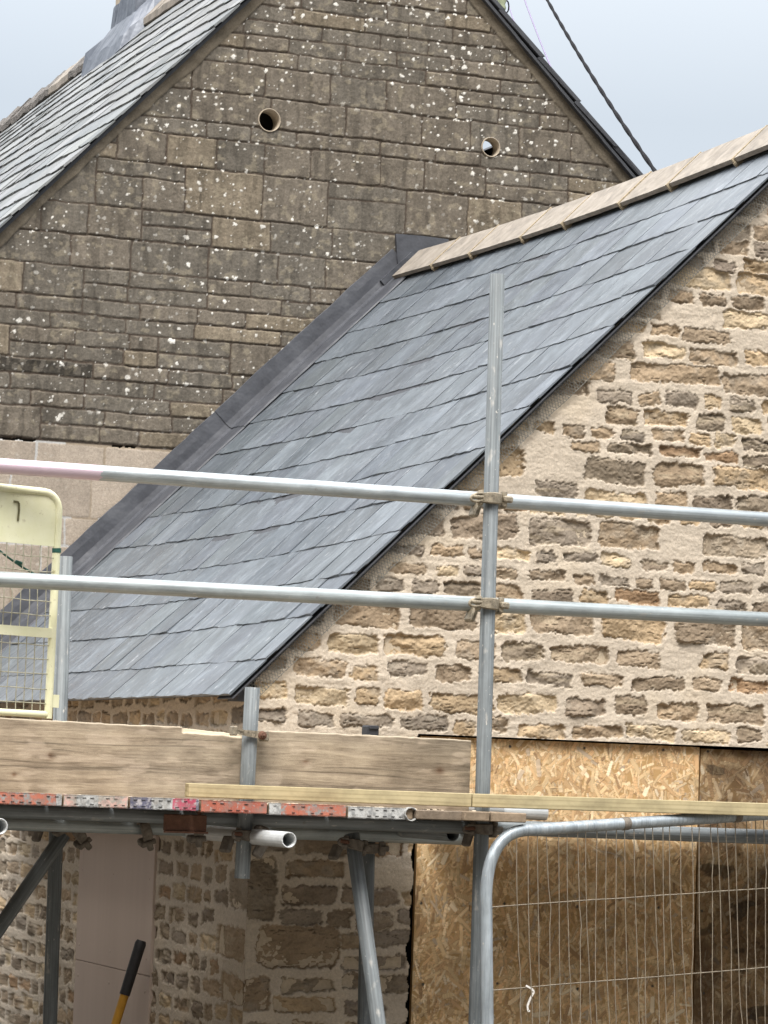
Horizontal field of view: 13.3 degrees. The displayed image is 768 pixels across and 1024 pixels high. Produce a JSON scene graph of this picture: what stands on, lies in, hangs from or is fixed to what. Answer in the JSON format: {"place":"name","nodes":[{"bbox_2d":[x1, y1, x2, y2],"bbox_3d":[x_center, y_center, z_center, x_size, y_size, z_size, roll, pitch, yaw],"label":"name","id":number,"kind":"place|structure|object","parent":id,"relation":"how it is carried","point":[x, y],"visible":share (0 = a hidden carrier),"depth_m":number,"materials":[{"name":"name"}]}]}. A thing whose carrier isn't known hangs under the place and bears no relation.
{"place":"outdoors","nodes":[
{"label":"outdoors","id":0,"kind":"place"},
{"bbox_2d":[0,0,767,173],"label":"sky","id":1,"kind":"structure","parent":0,"point":[687,78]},
{"label":"ground","id":2,"kind":"structure","parent":0,"visible":0},
{"bbox_2d":[111,939,145,1023],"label":"long handled tool","id":3,"kind":"object","parent":2,"relation":"on","point":[132,967],"visible":1,"depth_m":11.99,"materials":[{"name":"black plastic"}]},
{"bbox_2d":[0,0,642,680],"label":"house","id":4,"kind":"structure","parent":2,"relation":"on","point":[208,208],"depth_m":15.75,"materials":[{"name":"stone"}]},
{"bbox_2d":[497,0,509,12],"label":"cable bracket","id":5,"kind":"object","parent":4,"relation":"attached to","point":[502,2],"visible":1,"depth_m":16.23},
{"bbox_2d":[524,0,550,65],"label":"overhead wire","id":6,"kind":"object","parent":4,"relation":"attached to","point":[537,33],"visible":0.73,"depth_m":18.18,"materials":[{"name":"metal"}]},
{"bbox_2d":[546,0,656,171],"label":"overhead cable","id":7,"kind":"object","parent":4,"relation":"attached to","point":[622,123],"visible":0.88,"depth_m":17.03,"materials":[{"name":"black rubber"}]},
{"bbox_2d":[0,125,767,1023],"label":"stone extension","id":8,"kind":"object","parent":2,"relation":"on","point":[634,365],"visible":0.7,"depth_m":11.88,"materials":[{"name":"beige stone"}]},
{"bbox_2d":[73,833,159,1023],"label":"door board","id":9,"kind":"object","parent":8,"relation":"attached to","point":[116,907],"depth_m":12.53,"materials":[{"name":"beige wood"}]},
{"bbox_2d":[409,736,699,1023],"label":"strand board","id":10,"kind":"object","parent":8,"relation":"attached to","point":[441,941],"visible":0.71,"depth_m":11.60,"materials":[{"name":"brown wood"}]},
{"bbox_2d":[692,749,767,1023],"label":"strand board","id":11,"kind":"object","parent":8,"relation":"attached to","point":[733,775],"visible":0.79,"depth_m":11.83,"materials":[{"name":"brown wood"}]},
{"bbox_2d":[0,273,767,1023],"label":"scaffold","id":12,"kind":"object","parent":2,"relation":"on","point":[358,839],"visible":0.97,"depth_m":10.56,"materials":[{"name":"metal"}]},
{"bbox_2d":[0,483,61,718],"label":"safety gate","id":13,"kind":"structure","parent":12,"relation":"attached to","point":[31,516],"depth_m":10.22,"materials":[{"name":"beige paint"}]},
{"bbox_2d":[0,550,33,572],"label":"cord","id":14,"kind":"object","parent":13,"relation":"attached to","point":[18,563],"visible":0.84,"depth_m":10.26,"materials":[{"name":"green plastic"}]},
{"bbox_2d":[0,792,61,805],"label":"scaffold board","id":15,"kind":"object","parent":12,"relation":"on","point":[19,798],"visible":1,"depth_m":9.86,"materials":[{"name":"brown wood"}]},
{"bbox_2d":[59,794,127,807],"bbox_3d":[-1.579,0.993,11.742,0.200,0.036,3.904,4,-5,-21],"label":"scaffold board","id":16,"kind":"object","parent":12,"relation":"on","point":[71,800],"visible":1,"depth_m":9.93,"materials":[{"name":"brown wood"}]},
{"bbox_2d":[126,797,198,810],"bbox_3d":[-1.377,1.008,11.820,0.218,0.036,3.904,4,-5,-21],"label":"scaffold board","id":17,"kind":"object","parent":12,"relation":"on","point":[164,803],"visible":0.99,"depth_m":10.01,"materials":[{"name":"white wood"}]},
{"bbox_2d":[198,800,266,813],"bbox_3d":[-1.169,1.025,11.901,0.212,0.036,3.904,4,-5,-21],"label":"scaffold board","id":18,"kind":"object","parent":12,"relation":"on","point":[232,806],"visible":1,"depth_m":10.09,"materials":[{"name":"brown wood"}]},
{"bbox_2d":[0,718,470,810],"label":"toe board","id":19,"kind":"object","parent":18,"relation":"on","point":[65,757],"visible":0.84,"depth_m":10.25,"materials":[{"name":"brown wood"}]},
{"bbox_2d":[77,794,475,810],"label":"mortar crumbs","id":20,"kind":"object","parent":18,"relation":"on","point":[297,803],"visible":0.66,"depth_m":10.27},
{"bbox_2d":[185,783,471,806],"bbox_3d":[-0.168,0.885,10.289,0.941,0.043,0.044,4,-5,-21],"label":"timber batten","id":21,"kind":"object","parent":18,"relation":"on","point":[203,790],"visible":1,"depth_m":10.26,"materials":[{"name":"beige wood"}]},
{"bbox_2d":[266,803,345,816],"bbox_3d":[-0.415,0.951,10.633,0.252,0.036,0.989,4,-5,-21],"label":"scaffold board","id":22,"kind":"object","parent":12,"relation":"on","point":[306,809],"visible":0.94,"depth_m":10.17,"materials":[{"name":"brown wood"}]},
{"bbox_2d":[345,806,415,820],"bbox_3d":[-0.181,0.969,10.718,0.230,0.043,0.999,4,-5,-21],"label":"scaffold board","id":23,"kind":"object","parent":12,"relation":"on","point":[406,813],"visible":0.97,"depth_m":10.26,"materials":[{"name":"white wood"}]},
{"bbox_2d":[362,725,378,735],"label":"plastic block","id":24,"kind":"structure","parent":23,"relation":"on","point":[370,730],"depth_m":10.56,"materials":[{"name":"black plastic"}]},
{"bbox_2d":[413,809,461,820],"bbox_3d":[-0.009,0.981,10.782,0.156,0.030,1.005,4,-5,-21],"label":"scaffold board","id":25,"kind":"object","parent":12,"relation":"on","point":[437,815],"visible":0.42,"depth_m":10.31,"materials":[{"name":"brown wood"}]},
{"bbox_2d":[449,810,488,820],"bbox_3d":[0.106,0.987,10.815,0.086,0.030,1.025,4,-5,-21],"label":"scaffold board","id":26,"kind":"object","parent":12,"relation":"on","point":[474,816],"visible":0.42,"depth_m":10.34,"materials":[{"name":"brown wood"}]},
{"bbox_2d":[469,810,525,822],"bbox_3d":[0.206,0.994,10.852,0.120,0.030,1.030,4,-5,-21],"label":"scaffold board","id":27,"kind":"object","parent":12,"relation":"on","point":[494,816],"visible":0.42,"depth_m":10.37,"materials":[{"name":"brown wood"}]},
{"bbox_2d":[504,808,548,819],"bbox_3d":[0.239,0.969,10.731,0.621,0.049,0.048,4,-5,-18],"label":"loose tube","id":28,"kind":"object","parent":27,"relation":"on","point":[536,814],"visible":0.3,"depth_m":10.79,"materials":[{"name":"grey metal"}]},
{"bbox_2d":[469,807,503,811],"bbox_3d":[0.148,0.957,10.697,0.501,0.048,0.048,4,-5,-18],"label":"loose tube","id":29,"kind":"object","parent":28,"relation":"on","point":[493,809],"visible":0.12,"depth_m":10.74,"materials":[{"name":"white plastic"}]},
{"bbox_2d":[471,793,767,815],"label":"timber batten","id":30,"kind":"object","parent":27,"relation":"on","point":[612,804],"visible":1,"depth_m":10.62,"materials":[{"name":"beige wood"}]},
{"bbox_2d":[480,814,767,1023],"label":"fence panel","id":31,"kind":"object","parent":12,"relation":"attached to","point":[502,840],"visible":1,"depth_m":10.53,"materials":[{"name":"metal"}]},
{"bbox_2d":[526,985,534,1011],"bbox_3d":[0.460,1.532,10.377,0.032,0.085,0.002,4,-5,-21],"label":"plastic tie","id":32,"kind":"object","parent":31,"relation":"hanging from","point":[529,1000],"visible":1,"depth_m":10.38,"materials":[{"name":"white plastic"}]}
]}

